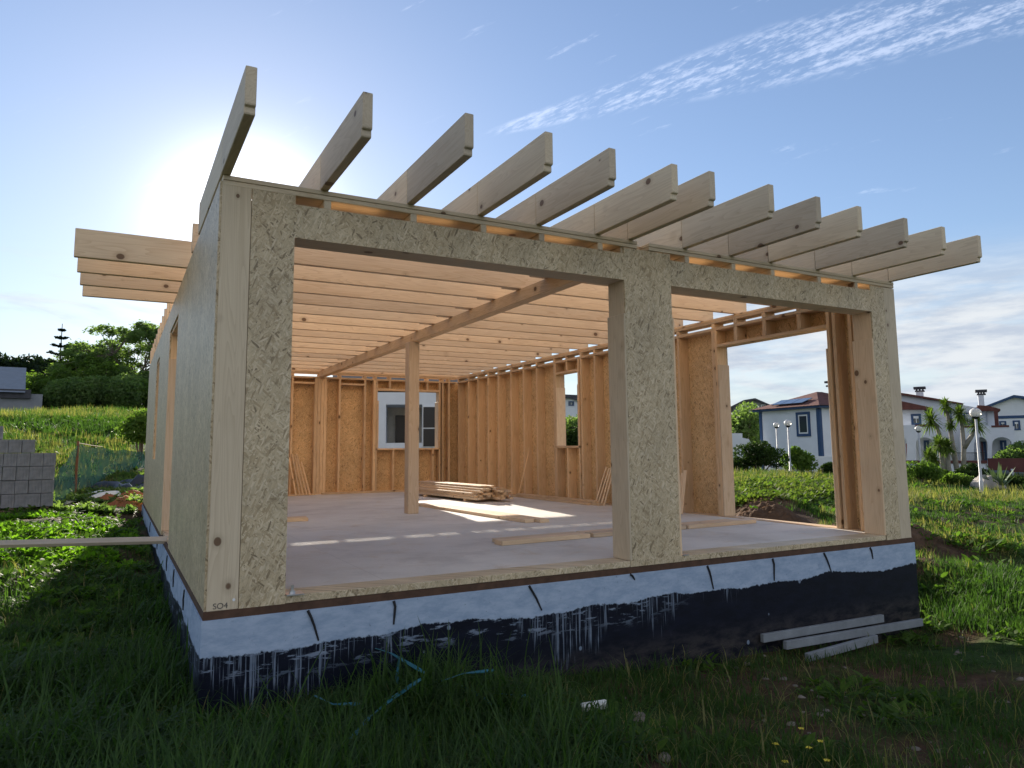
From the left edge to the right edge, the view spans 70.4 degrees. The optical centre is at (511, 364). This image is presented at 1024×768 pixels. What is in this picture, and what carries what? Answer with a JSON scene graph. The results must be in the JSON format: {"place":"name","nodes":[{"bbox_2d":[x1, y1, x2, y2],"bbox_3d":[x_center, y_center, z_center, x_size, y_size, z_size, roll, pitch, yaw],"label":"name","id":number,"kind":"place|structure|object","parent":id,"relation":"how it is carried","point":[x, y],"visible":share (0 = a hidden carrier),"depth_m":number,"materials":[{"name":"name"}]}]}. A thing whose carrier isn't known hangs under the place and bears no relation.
{"place":"outdoors","nodes":[
{"label":"outdoors","id":0,"kind":"place"},
{"bbox_2d":[0,412,1023,767],"bbox_3d":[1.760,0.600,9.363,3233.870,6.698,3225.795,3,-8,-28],"label":"ground","id":1,"kind":"structure","parent":0,"point":[980,676],"depth_m":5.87,"materials":[{"name":"plant"}]},
{"bbox_2d":[0,352,17,366],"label":"tree","id":2,"kind":"object","parent":1,"relation":"on","point":[5,361],"visible":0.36,"depth_m":84.63,"materials":[{"name":"green plant"}]},
{"bbox_2d":[0,367,42,410],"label":"grey building","id":3,"kind":"structure","parent":1,"relation":"on","point":[14,392],"depth_m":60.00,"materials":[{"name":"concrete"}]},
{"bbox_2d":[2,354,50,381],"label":"tree","id":4,"kind":"object","parent":1,"relation":"on","point":[27,363],"visible":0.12,"depth_m":85.72,"materials":[{"name":"green plant"}]},
{"bbox_2d":[0,506,52,511],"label":"pallet","id":5,"kind":"object","parent":1,"relation":"on","point":[47,507],"visible":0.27,"depth_m":12.65,"materials":[{"name":"brown wood"}]},
{"bbox_2d":[0,494,13,507],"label":"concrete block","id":6,"kind":"object","parent":5,"relation":"on","point":[6,500],"depth_m":12.59,"materials":[{"name":"concrete"}]},
{"bbox_2d":[1,480,14,493],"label":"concrete block","id":7,"kind":"object","parent":6,"relation":"on","point":[7,486],"depth_m":12.62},
{"bbox_2d":[2,467,15,480],"bbox_3d":[-8.902,1.922,12.832,0.190,0.230,0.494,4,-8,-35],"label":"concrete block","id":8,"kind":"object","parent":7,"relation":"on","point":[8,473],"depth_m":12.63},
{"bbox_2d":[3,453,16,466],"bbox_3d":[-8.915,1.688,12.877,0.190,0.230,0.494,4,-8,-35],"label":"concrete block","id":9,"kind":"object","parent":8,"relation":"on","point":[9,459],"depth_m":12.68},
{"bbox_2d":[8,440,21,452],"bbox_3d":[-8.865,1.454,12.930,0.190,0.230,0.494,4,-8,-35],"label":"concrete block","id":10,"kind":"object","parent":9,"relation":"on","point":[14,446],"depth_m":12.73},
{"bbox_2d":[14,494,27,507],"bbox_3d":[-8.741,2.408,12.898,0.190,0.230,0.494,4,-8,-35],"label":"concrete block","id":11,"kind":"object","parent":5,"relation":"on","point":[20,499],"depth_m":12.70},
{"bbox_2d":[14,480,27,493],"bbox_3d":[-8.745,2.170,12.917,0.190,0.230,0.494,4,-8,-35],"label":"concrete block","id":12,"kind":"object","parent":11,"relation":"on","point":[21,487],"depth_m":12.72,"materials":[{"name":"concrete"}]},
{"bbox_2d":[15,466,28,479],"bbox_3d":[-8.756,1.936,12.961,0.190,0.230,0.494,4,-8,-35],"label":"concrete block","id":13,"kind":"object","parent":12,"relation":"on","point":[22,472],"depth_m":12.77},
{"bbox_2d":[16,453,29,465],"bbox_3d":[-8.752,1.698,12.981,0.190,0.230,0.494,4,-8,-35],"label":"concrete block","id":14,"kind":"object","parent":13,"relation":"on","point":[23,459],"depth_m":12.79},
{"bbox_2d":[21,440,34,452],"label":"concrete block","id":15,"kind":"object","parent":14,"relation":"on","point":[28,446],"depth_m":12.86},
{"bbox_2d":[27,493,39,506],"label":"concrete block","id":16,"kind":"object","parent":5,"relation":"on","point":[33,499],"depth_m":12.81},
{"bbox_2d":[28,480,41,492],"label":"concrete block","id":17,"kind":"object","parent":16,"relation":"on","point":[34,486],"depth_m":12.85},
{"bbox_2d":[29,466,41,479],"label":"concrete block","id":18,"kind":"object","parent":17,"relation":"on","point":[35,472],"depth_m":12.87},
{"bbox_2d":[30,453,42,465],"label":"concrete block","id":19,"kind":"object","parent":18,"relation":"on","point":[36,459],"depth_m":12.90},
{"bbox_2d":[40,493,53,506],"bbox_3d":[-8.429,2.431,13.121,0.190,0.230,0.494,4,-8,-35],"label":"concrete block","id":20,"kind":"object","parent":5,"relation":"on","point":[46,499],"depth_m":12.92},
{"bbox_2d":[41,479,53,492],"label":"concrete block","id":21,"kind":"object","parent":20,"relation":"on","point":[47,485],"depth_m":12.96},
{"bbox_2d":[42,466,54,478],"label":"concrete block","id":22,"kind":"object","parent":21,"relation":"on","point":[48,472],"depth_m":12.98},
{"bbox_2d":[43,453,55,465],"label":"concrete block","id":23,"kind":"object","parent":22,"relation":"on","point":[49,459],"depth_m":13.01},
{"bbox_2d":[28,378,63,410],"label":"bush","id":24,"kind":"object","parent":1,"relation":"on","point":[36,386],"visible":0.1,"depth_m":64.82,"materials":[{"name":"green plant"}]},
{"bbox_2d":[33,324,77,382],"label":"norfolk pine","id":25,"kind":"object","parent":1,"relation":"on","point":[61,338],"visible":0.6,"depth_m":74.94,"materials":[{"name":"green plant"}]},
{"bbox_2d":[25,338,107,389],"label":"tree","id":26,"kind":"object","parent":1,"relation":"on","point":[34,376],"visible":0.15,"depth_m":73.60,"materials":[{"name":"green plant"}]},
{"bbox_2d":[0,469,143,515],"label":"shaded weeds","id":27,"kind":"object","parent":1,"relation":"on","point":[92,504],"visible":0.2,"depth_m":14.79,"materials":[{"name":"green plant"}]},
{"bbox_2d":[0,510,149,603],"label":"bright weeds","id":28,"kind":"object","parent":1,"relation":"on","point":[110,554],"visible":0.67,"depth_m":9.35,"materials":[{"name":"green plant"}]},
{"bbox_2d":[39,376,125,411],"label":"bush","id":29,"kind":"object","parent":1,"relation":"on","point":[66,393],"visible":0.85,"depth_m":62.54,"materials":[{"name":"green plant"}]},
{"bbox_2d":[48,353,128,407],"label":"tree","id":30,"kind":"object","parent":1,"relation":"on","point":[94,370],"visible":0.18,"depth_m":67.65,"materials":[{"name":"green plant"}]},
{"bbox_2d":[43,337,138,375],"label":"tree","id":31,"kind":"object","parent":1,"relation":"on","point":[92,346],"visible":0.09,"depth_m":76.43,"materials":[{"name":"green plant"}]},
{"bbox_2d":[63,490,120,503],"bbox_3d":[-9.104,2.862,15.874,1.438,0.221,2.524,-7,-9,44],"label":"plastic sheet","id":32,"kind":"object","parent":1,"relation":"on","point":[99,494],"visible":0.22,"depth_m":15.70,"materials":[{"name":"white plastic"}]},
{"bbox_2d":[54,441,144,502],"bbox_3d":[-9.900,2.592,17.620,0.337,1.429,6.986,1,-7,-12],"label":"net fence","id":33,"kind":"object","parent":1,"relation":"on","point":[84,466],"visible":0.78,"depth_m":17.03,"materials":[{"name":"teal"}]},
{"bbox_2d":[47,319,159,370],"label":"tree","id":34,"kind":"object","parent":1,"relation":"on","point":[115,350],"visible":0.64,"depth_m":72.89,"materials":[{"name":"green plant"}]},
{"bbox_2d":[79,371,147,409],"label":"bush","id":35,"kind":"object","parent":1,"relation":"on","point":[119,379],"visible":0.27,"depth_m":64.37,"materials":[{"name":"green plant"}]},
{"bbox_2d":[91,474,143,489],"bbox_3d":[-9.034,2.803,17.077,2.030,0.447,1.426,8,-11,-51],"label":"tarpaulin","id":36,"kind":"object","parent":1,"relation":"on","point":[138,479],"visible":0.44,"depth_m":16.81,"materials":[{"name":"plastic"}]},
{"bbox_2d":[86,362,148,412],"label":"tree","id":37,"kind":"object","parent":1,"relation":"on","point":[141,374],"visible":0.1,"depth_m":70.55,"materials":[{"name":"green plant"}]},
{"bbox_2d":[98,490,142,509],"bbox_3d":[-7.998,2.906,15.332,1.835,0.485,1.888,3,-8,-28],"label":"soil heap","id":38,"kind":"object","parent":1,"relation":"on","point":[119,503],"visible":0.31,"depth_m":14.79,"materials":[{"name":"soil"}]},
{"bbox_2d":[114,408,146,451],"bbox_3d":[-10.984,2.123,21.284,1.272,1.743,1.461,3,-8,-28],"label":"bush","id":39,"kind":"object","parent":1,"relation":"on","point":[133,428],"visible":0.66,"depth_m":21.01,"materials":[{"name":"green plant"}]},
{"bbox_2d":[109,321,156,372],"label":"tree","id":40,"kind":"object","parent":1,"relation":"on","point":[130,362],"visible":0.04,"depth_m":77.21,"materials":[{"name":"green plant"}]},
{"bbox_2d":[118,378,148,408],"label":"bush","id":41,"kind":"object","parent":1,"relation":"on","point":[145,391],"visible":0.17,"depth_m":65.76,"materials":[{"name":"green plant"}]},
{"bbox_2d":[333,375,467,447],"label":"flat roofed house","id":42,"kind":"structure","parent":1,"relation":"on","point":[391,419],"depth_m":27.76,"materials":[{"name":"paint"}]},
{"bbox_2d":[395,415,404,442],"bbox_3d":[-4.425,2.784,29.498,0.629,1.450,0.095,0,-7,-8],"label":"door","id":43,"kind":"structure","parent":42,"relation":"in","point":[399,419],"depth_m":29.45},
{"bbox_2d":[422,406,434,446],"bbox_3d":[-3.132,2.358,27.718,0.590,1.585,0.056,0,-7,-8],"label":"window","id":44,"kind":"structure","parent":42,"relation":"in","point":[428,412],"depth_m":27.69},
{"bbox_2d":[0,555,1021,767],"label":"tall grass","id":45,"kind":"structure","parent":1,"relation":"on","point":[150,661],"depth_m":4.01,"materials":[{"name":"plant"}]},
{"bbox_2d":[0,522,1023,767],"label":"dead stems","id":46,"kind":"object","parent":1,"relation":"on","point":[724,702],"visible":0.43,"depth_m":4.75,"materials":[{"name":"brown plant"}]},
{"bbox_2d":[0,404,1023,567],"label":"field grass","id":47,"kind":"structure","parent":1,"relation":"on","point":[81,424],"depth_m":24.15,"materials":[{"name":"plant"}]},
{"bbox_2d":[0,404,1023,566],"bbox_3d":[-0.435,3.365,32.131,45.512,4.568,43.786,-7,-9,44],"label":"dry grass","id":48,"kind":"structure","parent":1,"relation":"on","point":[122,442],"depth_m":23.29,"materials":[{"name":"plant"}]},
{"bbox_2d":[0,496,1023,767],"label":"weeds","id":49,"kind":"object","parent":1,"relation":"on","point":[896,708],"visible":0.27,"depth_m":6.59,"materials":[{"name":"green plant"}]},
{"bbox_2d":[74,65,981,715],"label":"timber house","id":50,"kind":"structure","parent":1,"relation":"on","point":[266,291],"depth_m":6.53,"materials":[{"name":"wood"}]},
{"bbox_2d":[0,536,167,547],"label":"plank","id":51,"kind":"object","parent":50,"relation":"on","point":[79,542],"visible":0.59,"depth_m":7.81,"materials":[{"name":"brown wood"}]},
{"bbox_2d":[321,490,403,494],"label":"plank","id":52,"kind":"object","parent":50,"relation":"on","point":[326,493],"visible":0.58,"depth_m":16.34,"materials":[{"name":"brown wood"}]},
{"bbox_2d":[419,503,533,522],"bbox_3d":[-0.675,2.208,10.919,0.140,0.045,3.601,3,-8,-30],"label":"plank","id":53,"kind":"object","parent":50,"relation":"on","point":[490,515],"visible":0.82,"depth_m":10.45,"materials":[{"name":"brown wood"}]},
{"bbox_2d":[430,503,548,522],"bbox_3d":[-0.459,2.200,10.866,0.140,0.045,3.502,3,-8,-30],"label":"plank","id":54,"kind":"object","parent":50,"relation":"on","point":[540,520],"visible":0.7,"depth_m":10.24,"materials":[{"name":"brown wood"}]},
{"bbox_2d":[492,531,578,541],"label":"plank","id":55,"kind":"object","parent":50,"relation":"on","point":[493,539],"visible":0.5,"depth_m":7.63,"materials":[{"name":"brown wood"}]},
{"bbox_2d":[494,532,589,545],"bbox_3d":[0.329,1.794,7.484,1.092,0.045,0.155,4,-8,-31],"label":"plank","id":56,"kind":"object","parent":50,"relation":"on","point":[537,539],"visible":1,"depth_m":7.41,"materials":[{"name":"brown wood"}]},
{"bbox_2d":[510,494,602,505],"bbox_3d":[0.744,2.491,13.406,0.100,0.038,3.050,3,-8,-29],"label":"plank","id":57,"kind":"object","parent":50,"relation":"on","point":[595,504],"visible":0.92,"depth_m":12.23,"materials":[{"name":"brown wood"}]},
{"bbox_2d":[517,493,599,502],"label":"plank","id":58,"kind":"object","parent":57,"relation":"on","point":[561,498],"visible":1,"depth_m":13.09,"materials":[{"name":"brown wood"}]},
{"bbox_2d":[524,496,590,504],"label":"plank","id":59,"kind":"object","parent":50,"relation":"on","point":[563,501],"visible":1,"depth_m":13.03,"materials":[{"name":"brown wood"}]},
{"bbox_2d":[585,525,685,537],"bbox_3d":[1.407,1.862,8.145,1.362,0.045,0.155,4,-8,-32],"label":"plank","id":60,"kind":"object","parent":50,"relation":"on","point":[603,533],"visible":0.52,"depth_m":7.81,"materials":[{"name":"brown wood"}]},
{"bbox_2d":[681,470,686,513],"bbox_3d":[2.474,1.837,10.479,0.050,0.638,0.023,-6,-25,41],"label":"batten","id":61,"kind":"object","parent":50,"relation":"on","point":[683,487],"visible":0.8,"depth_m":10.48,"materials":[{"name":"brown wood"}]},
{"bbox_2d":[681,519,755,528],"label":"plank","id":62,"kind":"object","parent":50,"relation":"on","point":[717,523],"visible":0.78,"depth_m":8.74,"materials":[{"name":"brown wood"}]},
{"bbox_3d":[-1.457,2.704,15.072,0.856,0.045,0.070,4,-8,-35],"label":"bearer","id":63,"kind":"object","parent":50,"relation":"on","visible":0},
{"bbox_2d":[419,492,479,499],"bbox_3d":[-1.351,2.563,14.253,0.068,0.039,2.898,3,-8,-31],"label":"batten","id":64,"kind":"object","parent":63,"relation":"on","point":[454,496],"visible":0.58,"depth_m":13.89,"materials":[{"name":"brown wood"}]},
{"bbox_2d":[419,490,477,497],"bbox_3d":[-1.361,2.526,14.284,0.068,0.039,2.797,4,-8,-31],"label":"batten","id":65,"kind":"object","parent":64,"relation":"on","point":[456,494],"visible":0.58,"depth_m":13.94,"materials":[{"name":"brown wood"}]},
{"bbox_2d":[419,487,473,494],"bbox_3d":[-1.473,2.510,14.493,0.068,0.039,2.949,3,-8,-31],"label":"batten","id":66,"kind":"object","parent":65,"relation":"on","point":[451,491],"visible":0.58,"depth_m":14.06,"materials":[{"name":"brown wood"}]},
{"bbox_2d":[565,394,577,416],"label":"dark roofed house","id":67,"kind":"structure","parent":1,"relation":"on","point":[571,405],"depth_m":74.72,"materials":[{"name":"white paint"}]},
{"bbox_2d":[566,424,577,445],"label":"bush","id":68,"kind":"object","parent":1,"relation":"on","point":[571,435],"visible":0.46,"depth_m":36.83,"materials":[{"name":"green plant"}]},
{"bbox_2d":[732,433,751,467],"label":"garden wall","id":69,"kind":"structure","parent":1,"relation":"on","point":[737,439],"depth_m":41.79,"materials":[{"name":"paint"}]},
{"bbox_2d":[733,457,756,471],"bbox_3d":[8.825,4.058,28.339,1.545,0.972,1.138,3,-8,-28],"label":"bush","id":70,"kind":"object","parent":1,"relation":"on","point":[739,464],"visible":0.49,"depth_m":28.11,"materials":[{"name":"green plant"}]},
{"bbox_2d":[731,401,760,469],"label":"tree","id":71,"kind":"object","parent":1,"relation":"on","point":[745,422],"visible":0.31,"depth_m":48.49,"materials":[{"name":"green plant"}]},
{"bbox_2d":[731,398,769,413],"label":"gabled house","id":72,"kind":"structure","parent":1,"relation":"on","point":[760,403],"depth_m":75.84,"materials":[{"name":"white paint"}]},
{"bbox_2d":[733,440,789,470],"bbox_3d":[9.780,3.694,28.263,2.088,1.564,2.111,-5,-8,33],"label":"bush","id":73,"kind":"object","parent":1,"relation":"on","point":[760,454],"visible":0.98,"depth_m":27.72,"materials":[{"name":"green plant"}]},
{"bbox_2d":[735,496,796,512],"bbox_3d":[3.986,2.563,12.216,2.600,0.694,1.000,3,-8,-28],"label":"soil heap","id":74,"kind":"object","parent":1,"relation":"on","point":[757,502],"visible":0.21,"depth_m":12.27,"materials":[{"name":"soil"}]},
{"bbox_2d":[735,501,801,521],"bbox_3d":[3.600,2.474,11.042,1.900,0.740,1.300,3,-8,-28],"label":"soil heap","id":75,"kind":"object","parent":1,"relation":"on","point":[772,510],"visible":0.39,"depth_m":10.96,"materials":[{"name":"soil"}]},
{"bbox_2d":[734,470,834,506],"bbox_3d":[7.788,3.334,20.130,9.707,0.667,17.289,-2,-7,12],"label":"bramble cover","id":76,"kind":"object","parent":1,"relation":"on","point":[803,490],"visible":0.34,"depth_m":15.59,"materials":[{"name":"green plant"}]},
{"bbox_2d":[784,419,791,470],"bbox_3d":[11.360,3.567,29.703,0.300,2.651,0.296,3,-8,-28],"label":"street lamp","id":77,"kind":"object","parent":1,"relation":"on","point":[787,423],"visible":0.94,"depth_m":29.72,"materials":[{"name":"metal"}]},
{"bbox_2d":[752,381,831,470],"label":"white house","id":78,"kind":"structure","parent":1,"relation":"on","point":[808,416],"depth_m":39.91,"materials":[{"name":"paint"}]},
{"bbox_2d":[795,412,810,436],"bbox_3d":[15.902,3.239,39.550,0.110,1.328,0.950,3,-7,-25],"label":"window","id":79,"kind":"structure","parent":78,"relation":"in","point":[803,425],"depth_m":39.54,"materials":[{"name":"blue glass"}]},
{"bbox_2d":[780,446,818,471],"bbox_3d":[12.500,4.279,31.423,1.499,1.558,1.539,3,-8,-28],"label":"bush","id":80,"kind":"object","parent":1,"relation":"on","point":[801,458],"visible":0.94,"depth_m":31.22,"materials":[{"name":"green plant"}]},
{"bbox_2d":[791,456,832,472],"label":"garden wall","id":81,"kind":"structure","parent":1,"relation":"on","point":[822,460],"depth_m":34.70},
{"bbox_2d":[760,614,883,642],"bbox_3d":[2.975,2.495,6.883,1.640,0.072,0.040,3,-8,-27],"label":"plank","id":82,"kind":"object","parent":1,"relation":"on","point":[814,629],"visible":1,"depth_m":6.83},
{"bbox_2d":[625,549,1023,767],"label":"rubble","id":83,"kind":"object","parent":1,"relation":"on","point":[828,710],"visible":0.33,"depth_m":4.80,"materials":[{"name":"stone"}]},
{"bbox_2d":[817,462,832,472],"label":"bush","id":84,"kind":"object","parent":1,"relation":"on","point":[826,467],"visible":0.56,"depth_m":28.82,"materials":[{"name":"green plant"}]},
{"bbox_2d":[805,634,877,660],"bbox_3d":[3.040,2.600,6.665,1.021,0.072,0.040,2,-7,-31],"label":"plank","id":85,"kind":"object","parent":1,"relation":"on","point":[858,642],"visible":0.9,"depth_m":6.65,"materials":[{"name":"wood"}]},
{"bbox_2d":[783,618,922,649],"bbox_3d":[3.307,2.564,6.936,2.000,0.072,0.040,4,-8,-28],"label":"plank","id":86,"kind":"object","parent":1,"relation":"on","point":[840,635],"visible":1,"depth_m":6.86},
{"bbox_2d":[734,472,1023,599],"bbox_3d":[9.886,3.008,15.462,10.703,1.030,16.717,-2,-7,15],"label":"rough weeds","id":87,"kind":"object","parent":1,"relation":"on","point":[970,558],"visible":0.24,"depth_m":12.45,"materials":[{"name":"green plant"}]},
{"bbox_2d":[734,466,1023,603],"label":"rough grass","id":88,"kind":"structure","parent":1,"relation":"on","point":[910,494],"depth_m":15.09,"materials":[{"name":"plant"}]},
{"bbox_2d":[832,522,940,545],"bbox_3d":[5.555,2.466,10.792,1.900,0.489,1.400,3,-8,-28],"label":"soil heap","id":89,"kind":"object","parent":1,"relation":"on","point":[918,537],"visible":0.2,"depth_m":10.35,"materials":[{"name":"soil"}]},
{"bbox_2d":[773,496,1023,638],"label":"lit grass","id":90,"kind":"structure","parent":1,"relation":"on","point":[1008,586],"depth_m":8.07,"materials":[{"name":"plant"}]},
{"bbox_2d":[906,461,944,481],"bbox_3d":[13.540,3.630,24.175,1.529,0.947,1.422,3,-8,-28],"label":"bush","id":91,"kind":"object","parent":1,"relation":"on","point":[926,470],"visible":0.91,"depth_m":23.99,"materials":[{"name":"green plant"}]},
{"bbox_2d":[914,406,951,470],"bbox_3d":[16.526,3.156,28.399,1.248,3.173,1.271,3,-8,-28],"label":"yucca tree","id":92,"kind":"object","parent":1,"relation":"on","point":[930,419],"visible":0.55,"depth_m":28.39,"materials":[{"name":"green plant"}]},
{"bbox_2d":[930,434,958,470],"bbox_3d":[16.272,3.575,27.308,1.003,2.009,1.161,3,-8,-28],"label":"yucca tree","id":93,"kind":"object","parent":1,"relation":"on","point":[946,452],"visible":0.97,"depth_m":27.24,"materials":[{"name":"green plant"}]},
{"bbox_2d":[906,452,987,470],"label":"garden wall","id":94,"kind":"structure","parent":1,"relation":"on","point":[970,459],"depth_m":33.63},
{"bbox_2d":[936,396,958,470],"bbox_3d":[16.925,2.967,28.146,0.784,3.511,0.811,1,-7,-10],"label":"yucca tree","id":95,"kind":"object","parent":1,"relation":"on","point":[949,425],"visible":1,"depth_m":28.12,"materials":[{"name":"green plant"}]},
{"bbox_2d":[901,386,1013,472],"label":"terrace house","id":96,"kind":"structure","parent":1,"relation":"on","point":[995,439],"depth_m":41.23,"materials":[{"name":"paint"}]},
{"bbox_2d":[941,472,974,485],"bbox_3d":[14.915,3.849,24.099,1.089,0.585,0.924,3,-8,-28],"label":"bush","id":97,"kind":"object","parent":1,"relation":"on","point":[952,478],"visible":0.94,"depth_m":23.88,"materials":[{"name":"green plant"}]},
{"bbox_2d":[943,402,989,465],"bbox_3d":[17.491,3.059,27.786,1.530,3.244,1.073,-5,-8,33],"label":"yucca tree","id":98,"kind":"object","parent":1,"relation":"on","point":[958,413],"visible":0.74,"depth_m":27.83,"materials":[{"name":"green plant"}]},
{"bbox_2d":[953,462,990,477],"bbox_3d":[15.924,3.813,25.024,1.163,0.937,1.328,-3,-7,17],"label":"bush","id":99,"kind":"object","parent":1,"relation":"on","point":[971,469],"visible":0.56,"depth_m":24.91,"materials":[{"name":"green plant"}]},
{"bbox_2d":[969,408,983,491],"bbox_3d":[13.460,2.591,20.909,0.310,2.716,0.305,3,-8,-28],"label":"street lamp","id":100,"kind":"object","parent":1,"relation":"on","point":[975,413],"visible":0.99,"depth_m":20.92,"materials":[{"name":"metal"}]},
{"bbox_2d":[970,474,1006,489],"bbox_3d":[15.191,3.956,23.194,1.275,0.899,0.920,3,-8,-28],"label":"boulder","id":101,"kind":"object","parent":1,"relation":"on","point":[974,483],"visible":0.4,"depth_m":22.93,"materials":[{"name":"stone"}]},
{"bbox_2d":[977,463,1014,485],"bbox_3d":[15.415,3.512,23.172,1.147,0.821,1.181,-5,-8,35],"label":"agave","id":102,"kind":"object","parent":1,"relation":"on","point":[999,477],"visible":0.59,"depth_m":22.91,"materials":[{"name":"green plant"}]},
{"bbox_2d":[986,395,1023,444],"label":"blue striped house","id":103,"kind":"structure","parent":1,"relation":"on","point":[1011,412],"depth_m":55.85,"materials":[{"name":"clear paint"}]},
{"bbox_2d":[987,458,1023,471],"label":"garden wall","id":104,"kind":"structure","parent":1,"relation":"on","point":[1009,464],"depth_m":33.12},
{"bbox_2d":[993,440,1023,472],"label":"bush","id":105,"kind":"object","parent":1,"relation":"on","point":[1015,450],"visible":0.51,"depth_m":35.65,"materials":[{"name":"green plant"}]},
{"bbox_2d":[1003,475,1023,485],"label":"bush","id":106,"kind":"object","parent":1,"relation":"on","point":[1017,479],"visible":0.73,"depth_m":24.14,"materials":[{"name":"green plant"}]},
{"bbox_2d":[0,0,1023,406],"label":"sky","id":107,"kind":"structure","parent":0,"point":[114,114],"materials":[{"name":"blue"}]},
{"bbox_3d":[-1.308,2.491,14.344,0.068,0.039,2.710,4,-8,-31],"label":"batten","id":108,"kind":"object","parent":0,"visible":0},
{"bbox_2d":[419,485,483,492],"bbox_3d":[-1.239,2.438,14.255,0.068,0.039,2.704,4,-8,-31],"label":"batten","id":109,"kind":"object","parent":108,"relation":"on","point":[455,489],"visible":1,"depth_m":14.05,"materials":[{"name":"brown wood"}]},
{"bbox_2d":[420,483,485,490],"bbox_3d":[-1.215,2.400,14.278,0.068,0.039,2.779,4,-8,-31],"label":"batten","id":110,"kind":"object","parent":109,"relation":"on","point":[459,487],"visible":1,"depth_m":14.04,"materials":[{"name":"brown wood"}]},
{"bbox_2d":[419,481,483,487],"bbox_3d":[-1.260,2.377,14.434,0.068,0.039,2.781,4,-8,-31],"label":"batten","id":111,"kind":"object","parent":110,"relation":"on","point":[462,485],"visible":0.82,"depth_m":14.23,"materials":[{"name":"brown wood"}]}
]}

